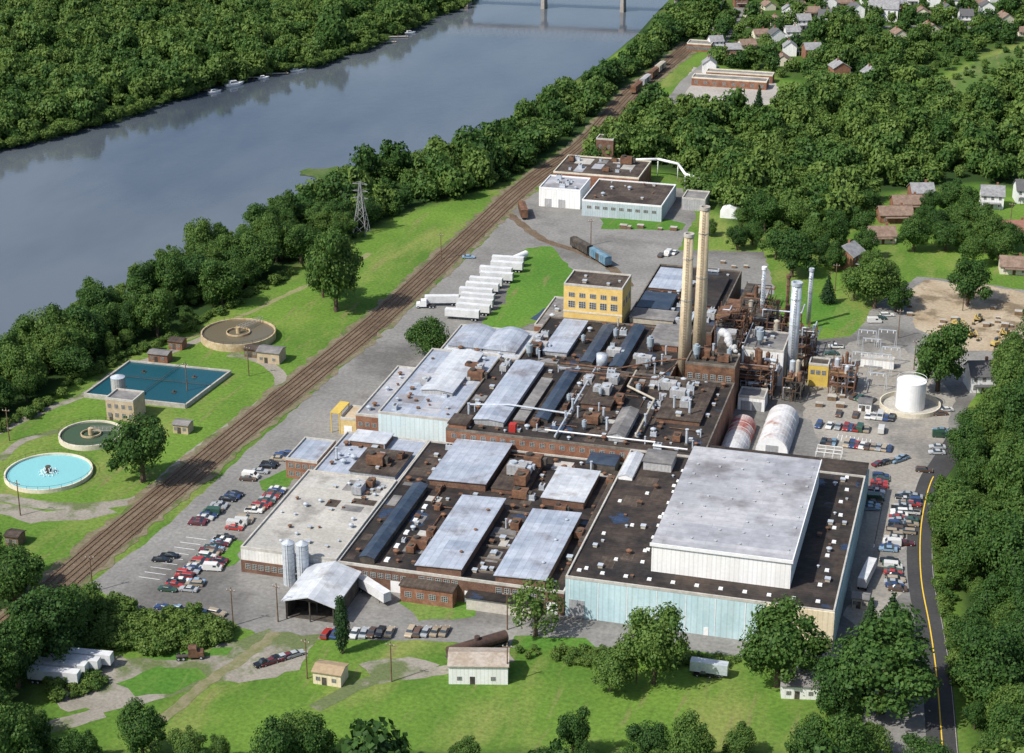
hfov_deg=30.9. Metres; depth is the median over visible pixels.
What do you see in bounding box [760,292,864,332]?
side lawn
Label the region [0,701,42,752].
tree
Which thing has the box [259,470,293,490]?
lot lawn
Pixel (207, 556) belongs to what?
parked car
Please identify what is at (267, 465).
parked car
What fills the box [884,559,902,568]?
parked van
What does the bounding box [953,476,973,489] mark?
tree
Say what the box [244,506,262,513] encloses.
parked car
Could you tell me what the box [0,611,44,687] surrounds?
tree
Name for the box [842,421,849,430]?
parked car
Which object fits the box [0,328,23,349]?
tree
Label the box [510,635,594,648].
entrance lawn
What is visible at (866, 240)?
tree
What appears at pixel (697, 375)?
window
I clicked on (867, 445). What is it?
parked car
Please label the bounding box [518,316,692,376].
factory building
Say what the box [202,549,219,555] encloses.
parked car
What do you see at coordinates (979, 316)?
yellow excavator
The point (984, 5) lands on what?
house
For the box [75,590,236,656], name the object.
thicket
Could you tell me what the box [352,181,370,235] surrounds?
transmission tower
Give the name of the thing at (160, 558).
parked car
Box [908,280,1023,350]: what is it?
dirt yard
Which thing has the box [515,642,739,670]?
verge bushes
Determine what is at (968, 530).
tree
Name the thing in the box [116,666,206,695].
parking lawn
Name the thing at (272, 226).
tree
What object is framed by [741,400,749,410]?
door
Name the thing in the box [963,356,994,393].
house
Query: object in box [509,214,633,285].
siding ballast
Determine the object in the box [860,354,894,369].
substation hut
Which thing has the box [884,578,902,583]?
parked car
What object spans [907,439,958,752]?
road
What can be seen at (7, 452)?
tank path
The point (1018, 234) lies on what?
tree
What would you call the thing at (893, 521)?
parked car
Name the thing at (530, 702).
ground
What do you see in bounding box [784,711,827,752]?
tree
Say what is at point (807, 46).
house
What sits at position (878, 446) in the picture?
parked car
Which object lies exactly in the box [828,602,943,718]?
tree
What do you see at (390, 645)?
utility pole
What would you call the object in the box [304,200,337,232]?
tree
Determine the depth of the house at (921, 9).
1152.76 m
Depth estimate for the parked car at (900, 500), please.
526.80 m
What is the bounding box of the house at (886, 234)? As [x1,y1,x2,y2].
[867,222,897,245]
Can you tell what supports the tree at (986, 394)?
on the ground at (530, 702)
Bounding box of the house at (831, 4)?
[824,0,837,8]
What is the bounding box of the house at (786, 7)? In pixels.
[781,2,791,16]
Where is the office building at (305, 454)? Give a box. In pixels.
[286,437,335,478]
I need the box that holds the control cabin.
[807,356,830,386]
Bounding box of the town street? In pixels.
[712,25,1004,30]
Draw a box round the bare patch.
[359,657,438,677]
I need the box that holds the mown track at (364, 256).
[168,253,370,345]
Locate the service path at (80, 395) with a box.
[0,337,200,433]
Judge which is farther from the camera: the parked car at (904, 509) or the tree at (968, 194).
the tree at (968, 194)
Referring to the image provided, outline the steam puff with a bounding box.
[718,328,739,355]
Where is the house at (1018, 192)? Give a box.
[1012,179,1023,204]
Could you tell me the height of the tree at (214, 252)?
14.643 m
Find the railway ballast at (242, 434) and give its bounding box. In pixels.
[0,42,692,621]
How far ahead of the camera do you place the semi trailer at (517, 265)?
710.24 m
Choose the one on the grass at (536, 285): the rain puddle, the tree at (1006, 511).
the rain puddle
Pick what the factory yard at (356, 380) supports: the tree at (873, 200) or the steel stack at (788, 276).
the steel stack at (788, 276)
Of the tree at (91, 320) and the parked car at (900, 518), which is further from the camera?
the tree at (91, 320)
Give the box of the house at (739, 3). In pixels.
[733,0,748,6]
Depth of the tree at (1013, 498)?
503.97 m
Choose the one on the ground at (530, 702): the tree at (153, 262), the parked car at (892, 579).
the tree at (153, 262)
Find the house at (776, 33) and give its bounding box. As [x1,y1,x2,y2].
[766,25,787,41]
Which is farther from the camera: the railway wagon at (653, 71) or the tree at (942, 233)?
the railway wagon at (653, 71)
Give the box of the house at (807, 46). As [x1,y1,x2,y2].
[801,40,820,58]
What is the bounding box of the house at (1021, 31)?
[1018,26,1023,35]
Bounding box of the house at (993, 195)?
[979,182,1005,210]
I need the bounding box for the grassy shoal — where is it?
[300,166,336,179]
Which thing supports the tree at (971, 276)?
on the ground at (530, 702)
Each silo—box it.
[281,539,295,586]
[295,540,308,579]
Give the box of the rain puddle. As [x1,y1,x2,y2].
[530,308,545,320]
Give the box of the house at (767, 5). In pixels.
[760,0,777,10]
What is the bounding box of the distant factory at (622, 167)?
[553,155,650,188]
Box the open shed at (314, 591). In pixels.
[281,561,361,625]
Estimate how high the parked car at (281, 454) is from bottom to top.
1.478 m
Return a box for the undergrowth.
[0,231,364,431]
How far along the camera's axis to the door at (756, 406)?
587.82 m
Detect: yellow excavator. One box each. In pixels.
[951,318,965,324]
[968,329,979,340]
[972,313,982,324]
[990,335,1004,347]
[997,328,1009,338]
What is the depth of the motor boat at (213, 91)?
978.86 m
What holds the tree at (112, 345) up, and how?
on the ground at (530, 702)
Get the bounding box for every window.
[245,563,250,568]
[258,565,263,570]
[370,572,375,577]
[385,574,390,579]
[405,591,411,596]
[417,593,423,598]
[429,594,435,600]
[441,596,447,602]
[496,587,501,593]
[504,588,510,593]
[568,300,574,306]
[579,293,584,297]
[579,301,585,307]
[589,302,595,308]
[600,295,606,299]
[600,303,606,310]
[610,304,616,311]
[611,296,616,300]
[695,373,699,378]
[725,376,730,381]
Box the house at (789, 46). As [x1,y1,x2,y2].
[782,38,799,55]
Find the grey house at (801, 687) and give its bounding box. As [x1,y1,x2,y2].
[780,669,821,699]
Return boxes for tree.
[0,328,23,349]
[0,341,48,395]
[0,363,14,385]
[0,376,16,410]
[0,392,9,408]
[0,544,45,605]
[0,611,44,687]
[0,639,21,695]
[0,687,13,716]
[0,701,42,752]
[1,543,28,555]
[4,585,49,656]
[8,582,86,661]
[11,320,33,344]
[11,366,39,401]
[15,305,67,344]
[15,704,53,749]
[23,331,60,372]
[44,323,79,373]
[45,734,78,752]
[46,302,69,326]
[46,630,82,652]
[48,343,93,376]
[55,586,95,638]
[59,318,96,362]
[62,305,110,354]
[64,728,102,752]
[70,580,107,619]
[75,275,105,303]
[76,282,111,329]
[88,302,119,331]
[99,412,169,482]
[102,301,137,336]
[103,331,121,354]
[105,285,122,305]
[115,300,142,337]
[115,697,167,752]
[117,329,134,346]
[120,276,154,306]
[126,262,159,292]
[127,261,145,281]
[132,287,175,337]
[144,259,164,288]
[153,244,187,261]
[153,289,176,311]
[154,253,188,303]
[166,725,207,752]
[175,746,208,752]
[176,306,196,315]
[178,252,206,288]
[179,312,195,322]
[182,216,217,255]
[183,285,202,304]
[187,242,211,261]
[195,245,223,260]
[197,257,245,305]
[202,287,221,307]
[207,222,229,243]
[208,240,217,247]
[209,733,230,752]
[215,242,248,261]
[217,233,243,258]
[227,257,254,288]
[232,222,259,236]
[233,230,243,243]
[239,230,283,276]
[242,202,280,226]
[243,261,262,285]
[247,715,303,752]
[252,217,279,243]
[259,213,288,262]
[261,222,293,258]
[270,188,296,218]
[277,708,325,750]
[278,210,299,228]
[282,223,318,263]
[292,715,338,752]
[293,201,313,224]
[302,201,316,226]
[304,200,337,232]
[304,226,363,311]
[305,256,327,297]
[314,210,331,234]
[324,199,353,213]
[325,211,357,233]
[329,216,348,234]
[333,595,349,653]
[346,211,356,231]
[351,196,381,226]
[401,737,409,752]
[404,316,449,355]
[447,742,457,752]
[453,734,481,752]
[505,576,566,636]
[535,746,555,752]
[556,705,590,752]
[570,741,596,752]
[590,643,635,691]
[614,601,690,684]
[615,747,637,752]
[625,719,671,752]
[649,749,668,752]
[666,708,716,752]
[709,218,717,235]
[721,721,756,752]
[725,225,748,249]
[731,208,750,226]
[737,593,833,687]
[742,190,766,224]
[744,220,764,245]
[746,193,778,230]
[754,85,763,109]
[757,220,787,259]
[767,227,818,276]
[771,198,810,231]
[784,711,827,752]
[799,216,828,249]
[809,647,867,715]
[810,234,831,264]
[819,275,836,305]
[821,207,850,244]
[825,240,847,271]
[826,712,874,752]
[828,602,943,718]
[840,266,867,300]
[846,256,903,308]
[850,206,877,232]
[853,228,879,250]
[857,249,881,271]
[857,597,878,635]
[858,189,883,210]
[863,720,894,752]
[880,592,899,641]
[882,276,914,311]
[897,216,932,251]
[900,732,953,752]
[912,204,934,223]
[914,320,972,391]
[919,189,941,207]
[924,475,987,523]
[925,209,949,227]
[928,503,971,546]
[929,220,962,249]
[937,178,961,211]
[938,537,980,588]
[944,507,1002,582]
[945,204,972,225]
[945,420,988,468]
[946,257,992,305]
[947,607,994,647]
[949,655,1018,704]
[952,219,978,245]
[953,406,982,427]
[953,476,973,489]
[956,185,981,206]
[956,447,988,491]
[956,624,1023,692]
[958,419,970,428]
[959,229,992,260]
[962,700,987,729]
[963,497,1002,518]
[965,202,993,227]
[966,576,983,602]
[969,489,995,501]
[969,572,1011,619]
[972,210,1002,253]
[972,396,1006,454]
[973,387,996,408]
[973,507,1017,577]
[977,719,1023,752]
[978,426,997,451]
[980,442,1023,500]
[980,512,1023,586]
[984,683,1023,727]
[984,709,1023,739]
[985,597,1022,629]
[986,228,1016,263]
[988,339,1023,376]
[988,376,1023,421]
[988,430,1020,458]
[989,363,1023,399]
[989,701,1023,747]
[992,329,1023,361]
[992,620,1008,630]
[993,354,1023,384]
[996,485,1023,515]
[996,606,1023,645]
[997,216,1016,232]
[998,412,1023,440]
[1000,222,1023,250]
[1001,436,1023,489]
[1004,566,1023,610]
[1004,660,1023,688]
[1007,594,1023,621]
[1011,495,1023,518]
[1012,437,1023,448]
[1016,309,1023,339]
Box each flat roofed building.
[687,39,712,51]
[691,73,768,89]
[706,68,774,83]
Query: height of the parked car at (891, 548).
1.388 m
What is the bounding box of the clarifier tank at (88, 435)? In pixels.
[58,417,121,450]
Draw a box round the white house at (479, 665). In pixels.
[447,647,509,684]
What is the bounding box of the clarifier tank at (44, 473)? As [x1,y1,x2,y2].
[3,449,92,493]
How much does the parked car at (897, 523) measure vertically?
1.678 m
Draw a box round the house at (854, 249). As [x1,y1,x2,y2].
[836,239,865,269]
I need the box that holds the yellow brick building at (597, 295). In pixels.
[563,269,631,322]
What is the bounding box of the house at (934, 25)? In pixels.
[923,20,940,33]
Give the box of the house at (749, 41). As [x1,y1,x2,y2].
[737,37,757,49]
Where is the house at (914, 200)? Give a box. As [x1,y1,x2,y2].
[889,192,922,211]
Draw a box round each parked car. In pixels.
[151,555,170,562]
[154,603,168,609]
[157,584,177,592]
[160,551,178,558]
[164,580,183,587]
[165,577,185,583]
[171,576,188,580]
[174,571,193,577]
[174,604,184,608]
[175,568,194,574]
[178,585,198,592]
[182,567,199,574]
[183,564,201,570]
[184,579,203,586]
[186,562,202,569]
[187,519,206,525]
[187,560,203,564]
[188,577,205,582]
[190,516,208,521]
[190,557,207,561]
[195,554,212,558]
[197,514,213,520]
[198,550,216,556]
[200,511,217,517]
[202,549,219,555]
[203,543,221,546]
[204,546,223,553]
[206,607,226,616]
[208,559,226,565]
[209,503,226,509]
[209,538,226,543]
[210,540,229,547]
[211,501,228,505]
[212,535,231,542]
[212,556,228,561]
[216,533,235,539]
[218,495,236,501]
[223,493,240,498]
[225,524,243,530]
[226,490,243,495]
[237,513,254,519]
[239,475,256,481]
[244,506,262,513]
[248,504,265,510]
[250,501,268,508]
[252,467,268,473]
[253,657,270,667]
[256,500,272,505]
[257,497,274,503]
[258,462,275,468]
[259,495,276,500]
[261,459,278,465]
[262,492,279,498]
[262,656,280,666]
[264,490,281,495]
[267,487,284,493]
[268,485,286,490]
[270,455,285,461]
[273,452,287,456]
[277,652,285,658]
[279,450,291,453]
[281,651,296,660]
[287,649,304,658]
[319,627,332,639]
[329,628,336,638]
[349,627,360,638]
[358,626,369,638]
[366,626,377,637]
[374,625,386,637]
[384,626,395,637]
[404,624,415,637]
[412,625,422,637]
[419,625,431,636]
[429,625,441,636]
[438,625,450,636]
[462,254,474,258]
[670,250,678,254]
[693,671,714,677]
[814,419,822,428]
[820,437,827,444]
[824,350,838,355]
[825,421,833,428]
[825,437,831,445]
[828,343,843,348]
[831,438,837,445]
[834,422,842,429]
[835,409,842,416]
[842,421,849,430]
[842,438,850,447]
[848,393,857,399]
[848,423,853,430]
[848,438,855,447]
[852,410,858,417]
[853,394,864,400]
[854,440,860,448]
[858,441,866,449]
[863,425,870,432]
[863,442,871,449]
[864,411,871,418]
[864,504,879,510]
[865,501,880,507]
[866,498,882,503]
[868,485,885,490]
[868,487,884,493]
[869,442,876,449]
[870,411,876,419]
[870,478,887,483]
[870,481,887,487]
[871,460,882,466]
[872,471,889,477]
[872,475,889,480]
[874,443,882,450]
[877,315,886,319]
[879,545,897,552]
[880,312,894,316]
[880,443,888,451]
[880,459,891,465]
[880,542,899,548]
[880,556,898,561]
[882,413,888,420]
[883,565,902,570]
[883,568,902,573]
[884,534,902,538]
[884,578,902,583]
[885,530,903,537]
[885,572,903,577]
[885,581,904,586]
[886,444,892,451]
[886,457,894,464]
[886,524,903,528]
[886,527,900,531]
[886,574,905,581]
[888,413,895,420]
[888,516,904,520]
[888,519,902,523]
[888,521,906,527]
[888,584,907,591]
[889,513,905,517]
[890,507,907,511]
[890,510,907,515]
[891,503,908,507]
[892,456,905,463]
[894,493,909,497]
[894,502,911,506]
[895,495,908,499]
[895,499,907,502]
[898,454,910,459]
[898,490,915,493]
[900,527,915,534]
[901,539,914,546]
[903,520,918,526]
[904,516,918,521]
[905,507,919,515]
[907,500,920,507]
[908,496,920,502]
[909,492,922,498]
[915,466,932,472]
[928,449,945,454]
[929,443,945,448]
[932,427,948,431]
[933,410,948,415]
[937,406,953,411]
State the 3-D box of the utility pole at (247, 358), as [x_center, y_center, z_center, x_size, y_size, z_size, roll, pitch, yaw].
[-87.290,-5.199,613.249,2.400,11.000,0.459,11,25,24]
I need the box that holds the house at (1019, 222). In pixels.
[1001,217,1023,229]
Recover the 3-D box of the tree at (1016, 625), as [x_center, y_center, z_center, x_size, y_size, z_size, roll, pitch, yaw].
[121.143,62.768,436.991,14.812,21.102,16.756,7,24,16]
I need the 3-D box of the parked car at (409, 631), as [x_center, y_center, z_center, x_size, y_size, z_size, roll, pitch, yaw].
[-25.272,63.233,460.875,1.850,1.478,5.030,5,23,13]
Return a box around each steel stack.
[760,266,766,307]
[776,300,780,319]
[785,274,790,325]
[786,280,802,382]
[806,267,814,324]
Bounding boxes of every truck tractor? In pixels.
[176,644,204,661]
[416,298,434,308]
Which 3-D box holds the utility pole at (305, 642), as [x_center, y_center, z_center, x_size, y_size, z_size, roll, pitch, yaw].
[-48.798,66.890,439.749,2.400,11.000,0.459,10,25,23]
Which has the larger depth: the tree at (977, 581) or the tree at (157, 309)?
the tree at (157, 309)
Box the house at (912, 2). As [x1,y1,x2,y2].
[907,0,918,4]
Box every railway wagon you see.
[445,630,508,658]
[518,200,527,218]
[570,236,592,255]
[589,246,611,266]
[630,80,642,93]
[639,73,650,86]
[647,66,658,79]
[655,60,665,72]
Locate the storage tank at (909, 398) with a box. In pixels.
[879,372,940,418]
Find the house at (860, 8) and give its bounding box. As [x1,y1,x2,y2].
[847,0,866,17]
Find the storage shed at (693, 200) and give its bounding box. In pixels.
[682,189,709,210]
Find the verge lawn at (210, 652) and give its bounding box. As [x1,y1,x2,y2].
[143,647,232,659]
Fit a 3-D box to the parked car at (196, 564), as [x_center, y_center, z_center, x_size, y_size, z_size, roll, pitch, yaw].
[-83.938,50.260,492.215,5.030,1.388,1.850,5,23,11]
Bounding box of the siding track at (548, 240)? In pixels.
[502,210,615,270]
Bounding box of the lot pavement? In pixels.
[685,67,777,105]
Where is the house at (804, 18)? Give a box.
[793,11,811,28]
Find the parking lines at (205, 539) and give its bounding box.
[144,434,882,579]
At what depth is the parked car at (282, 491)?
533.75 m
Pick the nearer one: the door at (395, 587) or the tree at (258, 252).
the door at (395, 587)
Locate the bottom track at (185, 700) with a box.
[160,631,280,720]
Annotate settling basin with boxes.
[84,360,231,408]
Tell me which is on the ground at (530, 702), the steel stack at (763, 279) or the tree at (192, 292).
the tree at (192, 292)
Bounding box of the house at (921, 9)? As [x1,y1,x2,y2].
[917,5,930,14]
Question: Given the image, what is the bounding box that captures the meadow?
[910,49,1023,135]
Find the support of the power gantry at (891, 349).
on the side lot gravel at (913, 438)
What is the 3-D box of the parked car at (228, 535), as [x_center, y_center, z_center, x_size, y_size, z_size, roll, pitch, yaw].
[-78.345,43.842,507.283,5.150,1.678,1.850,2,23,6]
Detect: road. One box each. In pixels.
[0,352,286,509]
[45,707,105,733]
[308,654,514,710]
[669,7,743,103]
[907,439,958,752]
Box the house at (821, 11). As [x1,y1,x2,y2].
[817,7,831,20]
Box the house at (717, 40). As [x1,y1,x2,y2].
[706,33,724,46]
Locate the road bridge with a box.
[467,0,679,11]
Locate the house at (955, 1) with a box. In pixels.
[951,0,961,8]
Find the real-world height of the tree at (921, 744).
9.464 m
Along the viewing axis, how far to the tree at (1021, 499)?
500.55 m
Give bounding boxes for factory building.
[240,469,396,578]
[313,429,428,481]
[337,439,623,617]
[356,365,414,430]
[378,348,501,441]
[440,323,536,359]
[446,358,734,461]
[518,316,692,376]
[623,264,741,345]
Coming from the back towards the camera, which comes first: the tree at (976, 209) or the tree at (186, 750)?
the tree at (976, 209)
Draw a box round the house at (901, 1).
[899,0,908,11]
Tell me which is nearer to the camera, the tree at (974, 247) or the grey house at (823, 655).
the grey house at (823, 655)
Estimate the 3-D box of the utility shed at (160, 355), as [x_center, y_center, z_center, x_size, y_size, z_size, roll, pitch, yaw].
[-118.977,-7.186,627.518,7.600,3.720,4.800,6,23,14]
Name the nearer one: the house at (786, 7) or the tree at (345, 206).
the tree at (345, 206)
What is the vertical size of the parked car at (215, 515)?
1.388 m
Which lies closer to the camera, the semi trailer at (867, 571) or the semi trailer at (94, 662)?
the semi trailer at (94, 662)
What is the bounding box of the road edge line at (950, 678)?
[932,529,957,752]
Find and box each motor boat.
[207,89,220,93]
[224,80,243,86]
[257,75,268,78]
[290,68,302,71]
[404,30,415,33]
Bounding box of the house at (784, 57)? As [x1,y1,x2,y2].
[778,51,792,65]
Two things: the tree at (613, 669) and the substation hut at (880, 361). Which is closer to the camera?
the tree at (613, 669)
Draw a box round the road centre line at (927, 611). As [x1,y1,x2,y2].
[919,476,942,744]
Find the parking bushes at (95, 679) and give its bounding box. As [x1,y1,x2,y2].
[41,665,108,702]
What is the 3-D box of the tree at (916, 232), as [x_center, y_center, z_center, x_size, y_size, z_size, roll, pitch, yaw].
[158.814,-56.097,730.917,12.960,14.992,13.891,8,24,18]
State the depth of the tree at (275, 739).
396.94 m
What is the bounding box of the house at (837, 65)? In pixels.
[827,58,852,73]
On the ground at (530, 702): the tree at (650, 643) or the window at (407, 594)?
the tree at (650, 643)
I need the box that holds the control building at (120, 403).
[105,388,145,422]
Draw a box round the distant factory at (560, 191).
[539,174,590,208]
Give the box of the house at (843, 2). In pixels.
[837,0,851,5]
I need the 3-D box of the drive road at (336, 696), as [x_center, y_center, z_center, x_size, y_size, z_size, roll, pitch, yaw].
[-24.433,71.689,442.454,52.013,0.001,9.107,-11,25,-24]
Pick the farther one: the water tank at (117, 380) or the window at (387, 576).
the water tank at (117, 380)
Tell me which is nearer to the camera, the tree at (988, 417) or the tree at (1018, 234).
the tree at (988, 417)
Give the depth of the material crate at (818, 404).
591.30 m
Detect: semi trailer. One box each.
[27,665,80,683]
[35,657,88,673]
[48,653,101,670]
[68,647,113,667]
[358,575,390,602]
[425,294,458,305]
[445,307,479,320]
[456,301,490,315]
[459,286,492,294]
[459,296,493,307]
[460,291,494,301]
[465,281,499,294]
[469,275,502,286]
[479,265,512,272]
[480,270,513,283]
[490,260,523,272]
[492,254,524,262]
[689,656,728,677]
[857,557,876,590]
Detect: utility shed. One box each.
[3,528,26,546]
[147,348,172,363]
[167,336,186,349]
[171,418,193,434]
[243,344,258,357]
[255,344,285,364]
[311,659,349,687]
[851,591,870,609]
[858,397,873,411]
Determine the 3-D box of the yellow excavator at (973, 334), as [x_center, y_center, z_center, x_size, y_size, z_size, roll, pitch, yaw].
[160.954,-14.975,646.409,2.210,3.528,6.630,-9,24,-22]
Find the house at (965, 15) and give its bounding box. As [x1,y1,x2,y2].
[957,7,973,23]
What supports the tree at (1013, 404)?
on the ground at (530, 702)
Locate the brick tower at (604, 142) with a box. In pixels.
[596,134,616,157]
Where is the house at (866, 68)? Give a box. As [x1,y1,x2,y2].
[860,63,873,72]
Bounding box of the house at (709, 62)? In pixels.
[701,55,718,73]
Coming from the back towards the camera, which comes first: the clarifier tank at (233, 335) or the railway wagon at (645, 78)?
the railway wagon at (645, 78)
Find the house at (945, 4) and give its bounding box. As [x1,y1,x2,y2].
[941,1,953,17]
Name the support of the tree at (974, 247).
on the ground at (530, 702)
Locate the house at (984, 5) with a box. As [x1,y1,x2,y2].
[978,0,996,13]
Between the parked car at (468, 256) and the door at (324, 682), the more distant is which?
the parked car at (468, 256)
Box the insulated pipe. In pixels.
[636,158,708,188]
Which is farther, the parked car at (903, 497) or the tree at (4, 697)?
the parked car at (903, 497)
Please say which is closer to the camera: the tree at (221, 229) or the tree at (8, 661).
the tree at (8, 661)
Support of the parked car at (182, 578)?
on the factory yard at (356, 380)
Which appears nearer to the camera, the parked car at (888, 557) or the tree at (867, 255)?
the parked car at (888, 557)
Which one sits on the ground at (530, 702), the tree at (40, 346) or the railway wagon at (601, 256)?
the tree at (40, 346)
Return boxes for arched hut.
[721,414,755,448]
[756,404,798,453]
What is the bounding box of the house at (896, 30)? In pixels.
[890,26,906,37]
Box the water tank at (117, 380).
[110,374,125,390]
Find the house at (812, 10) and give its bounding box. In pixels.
[804,4,820,16]
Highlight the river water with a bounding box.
[0,0,668,338]
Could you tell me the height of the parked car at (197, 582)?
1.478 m
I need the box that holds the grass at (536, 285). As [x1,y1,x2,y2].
[481,246,572,327]
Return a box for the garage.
[737,386,767,411]
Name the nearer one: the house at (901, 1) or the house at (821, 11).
the house at (821, 11)
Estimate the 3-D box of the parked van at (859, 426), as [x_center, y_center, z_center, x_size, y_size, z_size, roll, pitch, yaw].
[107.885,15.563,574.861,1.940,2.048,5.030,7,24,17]
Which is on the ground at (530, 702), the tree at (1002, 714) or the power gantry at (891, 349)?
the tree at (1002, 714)
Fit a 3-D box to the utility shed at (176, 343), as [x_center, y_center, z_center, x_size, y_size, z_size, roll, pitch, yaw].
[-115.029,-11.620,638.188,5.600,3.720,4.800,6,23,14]
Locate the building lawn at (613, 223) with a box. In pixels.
[600,218,685,229]
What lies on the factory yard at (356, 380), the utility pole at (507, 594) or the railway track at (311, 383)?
the utility pole at (507, 594)
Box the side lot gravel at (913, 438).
[803,335,955,627]
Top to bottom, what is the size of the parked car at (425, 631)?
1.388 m
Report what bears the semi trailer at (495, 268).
on the factory yard at (356, 380)
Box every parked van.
[202,506,220,514]
[202,561,222,571]
[226,518,244,525]
[234,516,248,524]
[241,469,259,478]
[663,248,671,255]
[856,422,863,431]
[867,316,881,322]
[867,492,884,500]
[876,409,884,419]
[877,424,884,433]
[882,537,901,545]
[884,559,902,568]
[932,429,947,437]
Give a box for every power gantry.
[851,351,870,371]
[856,329,876,344]
[860,337,880,358]
[865,371,886,390]
[870,353,891,376]
[876,329,896,347]
[881,346,900,364]
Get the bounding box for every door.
[322,677,326,685]
[344,426,351,433]
[390,581,399,592]
[470,677,474,683]
[545,198,551,206]
[558,199,564,207]
[569,599,584,617]
[703,627,708,635]
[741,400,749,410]
[752,402,760,411]
[765,445,777,451]
[794,691,799,698]
[856,601,860,608]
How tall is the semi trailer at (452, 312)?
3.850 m
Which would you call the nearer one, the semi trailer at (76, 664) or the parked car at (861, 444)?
the semi trailer at (76, 664)
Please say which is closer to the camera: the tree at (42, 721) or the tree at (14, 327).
the tree at (42, 721)
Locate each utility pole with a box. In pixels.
[2,408,9,440]
[13,480,20,515]
[85,554,93,583]
[182,362,187,390]
[226,587,234,621]
[244,345,249,375]
[272,583,278,621]
[300,638,308,678]
[385,641,394,681]
[502,591,511,629]
[502,643,511,663]
[636,662,637,683]
[833,264,839,290]
[897,309,903,337]
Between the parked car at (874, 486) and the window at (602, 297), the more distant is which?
the window at (602, 297)
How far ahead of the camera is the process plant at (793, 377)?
595.79 m
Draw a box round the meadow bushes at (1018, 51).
[913,45,1023,133]
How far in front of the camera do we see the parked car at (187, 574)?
486.82 m
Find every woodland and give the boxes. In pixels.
[0,0,455,139]
[267,0,726,220]
[341,717,914,752]
[580,57,1023,227]
[966,732,1023,752]
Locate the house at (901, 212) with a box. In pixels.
[875,202,913,222]
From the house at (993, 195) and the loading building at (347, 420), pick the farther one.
the house at (993, 195)
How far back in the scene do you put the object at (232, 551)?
500.11 m
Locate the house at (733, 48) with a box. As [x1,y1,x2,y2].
[724,41,741,56]
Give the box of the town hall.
[868,0,899,21]
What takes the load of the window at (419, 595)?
in the factory building at (479, 525)
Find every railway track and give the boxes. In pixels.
[0,42,686,622]
[48,48,686,590]
[67,51,691,585]
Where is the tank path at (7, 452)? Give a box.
[0,424,120,460]
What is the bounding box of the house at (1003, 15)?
[997,10,1013,22]
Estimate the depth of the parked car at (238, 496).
530.46 m
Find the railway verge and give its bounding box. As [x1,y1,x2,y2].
[0,42,696,614]
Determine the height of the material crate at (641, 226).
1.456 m
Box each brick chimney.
[677,232,694,376]
[692,205,709,349]
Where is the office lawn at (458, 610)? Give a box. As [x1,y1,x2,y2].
[398,601,475,620]
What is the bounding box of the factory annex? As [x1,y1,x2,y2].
[534,296,563,331]
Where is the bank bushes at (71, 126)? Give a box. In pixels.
[0,0,471,147]
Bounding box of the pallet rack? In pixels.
[815,444,842,459]
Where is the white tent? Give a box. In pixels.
[720,204,738,218]
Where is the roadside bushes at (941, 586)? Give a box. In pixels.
[927,474,963,685]
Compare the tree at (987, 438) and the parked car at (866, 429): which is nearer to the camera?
the tree at (987, 438)
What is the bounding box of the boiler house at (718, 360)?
[685,327,739,412]
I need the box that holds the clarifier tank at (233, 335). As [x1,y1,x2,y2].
[200,315,275,351]
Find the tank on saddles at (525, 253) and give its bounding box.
[513,250,528,259]
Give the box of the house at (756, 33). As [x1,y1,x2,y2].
[751,27,768,38]
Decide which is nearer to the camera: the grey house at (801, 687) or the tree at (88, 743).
the tree at (88, 743)
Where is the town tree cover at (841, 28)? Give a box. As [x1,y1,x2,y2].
[707,0,1023,78]
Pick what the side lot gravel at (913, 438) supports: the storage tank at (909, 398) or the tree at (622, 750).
the storage tank at (909, 398)
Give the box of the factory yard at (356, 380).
[90,188,1023,752]
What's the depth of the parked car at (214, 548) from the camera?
499.95 m
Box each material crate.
[619,223,627,228]
[637,223,643,228]
[670,226,677,230]
[815,401,822,406]
[827,394,836,400]
[836,401,844,407]
[983,322,989,326]
[1001,322,1008,327]
[1014,309,1022,315]
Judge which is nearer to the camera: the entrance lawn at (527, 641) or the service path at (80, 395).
the entrance lawn at (527, 641)
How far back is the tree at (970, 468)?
529.27 m
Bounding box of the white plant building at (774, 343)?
[743,326,788,385]
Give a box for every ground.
[0,0,1023,752]
[56,628,319,712]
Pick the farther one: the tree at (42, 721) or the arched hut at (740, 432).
the arched hut at (740, 432)
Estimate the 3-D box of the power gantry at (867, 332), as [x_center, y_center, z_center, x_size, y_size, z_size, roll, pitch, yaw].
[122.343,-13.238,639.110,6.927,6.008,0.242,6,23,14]
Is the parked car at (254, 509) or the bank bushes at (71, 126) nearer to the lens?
the parked car at (254, 509)
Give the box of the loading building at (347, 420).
[330,401,360,433]
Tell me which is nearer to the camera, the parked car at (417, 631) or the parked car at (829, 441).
the parked car at (417, 631)
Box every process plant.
[714,301,750,342]
[723,292,775,332]
[736,318,752,353]
[738,345,781,399]
[741,282,776,309]
[751,303,805,331]
[781,359,807,402]
[798,319,821,370]
[828,351,862,395]
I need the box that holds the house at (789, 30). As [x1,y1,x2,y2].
[783,23,800,37]
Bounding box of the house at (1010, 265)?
[998,253,1023,276]
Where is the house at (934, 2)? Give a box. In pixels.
[927,0,940,6]
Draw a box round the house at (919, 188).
[906,179,935,194]
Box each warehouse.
[565,445,868,651]
[582,178,675,221]
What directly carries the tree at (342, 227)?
on the ground at (530, 702)
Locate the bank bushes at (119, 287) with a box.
[64,77,572,310]

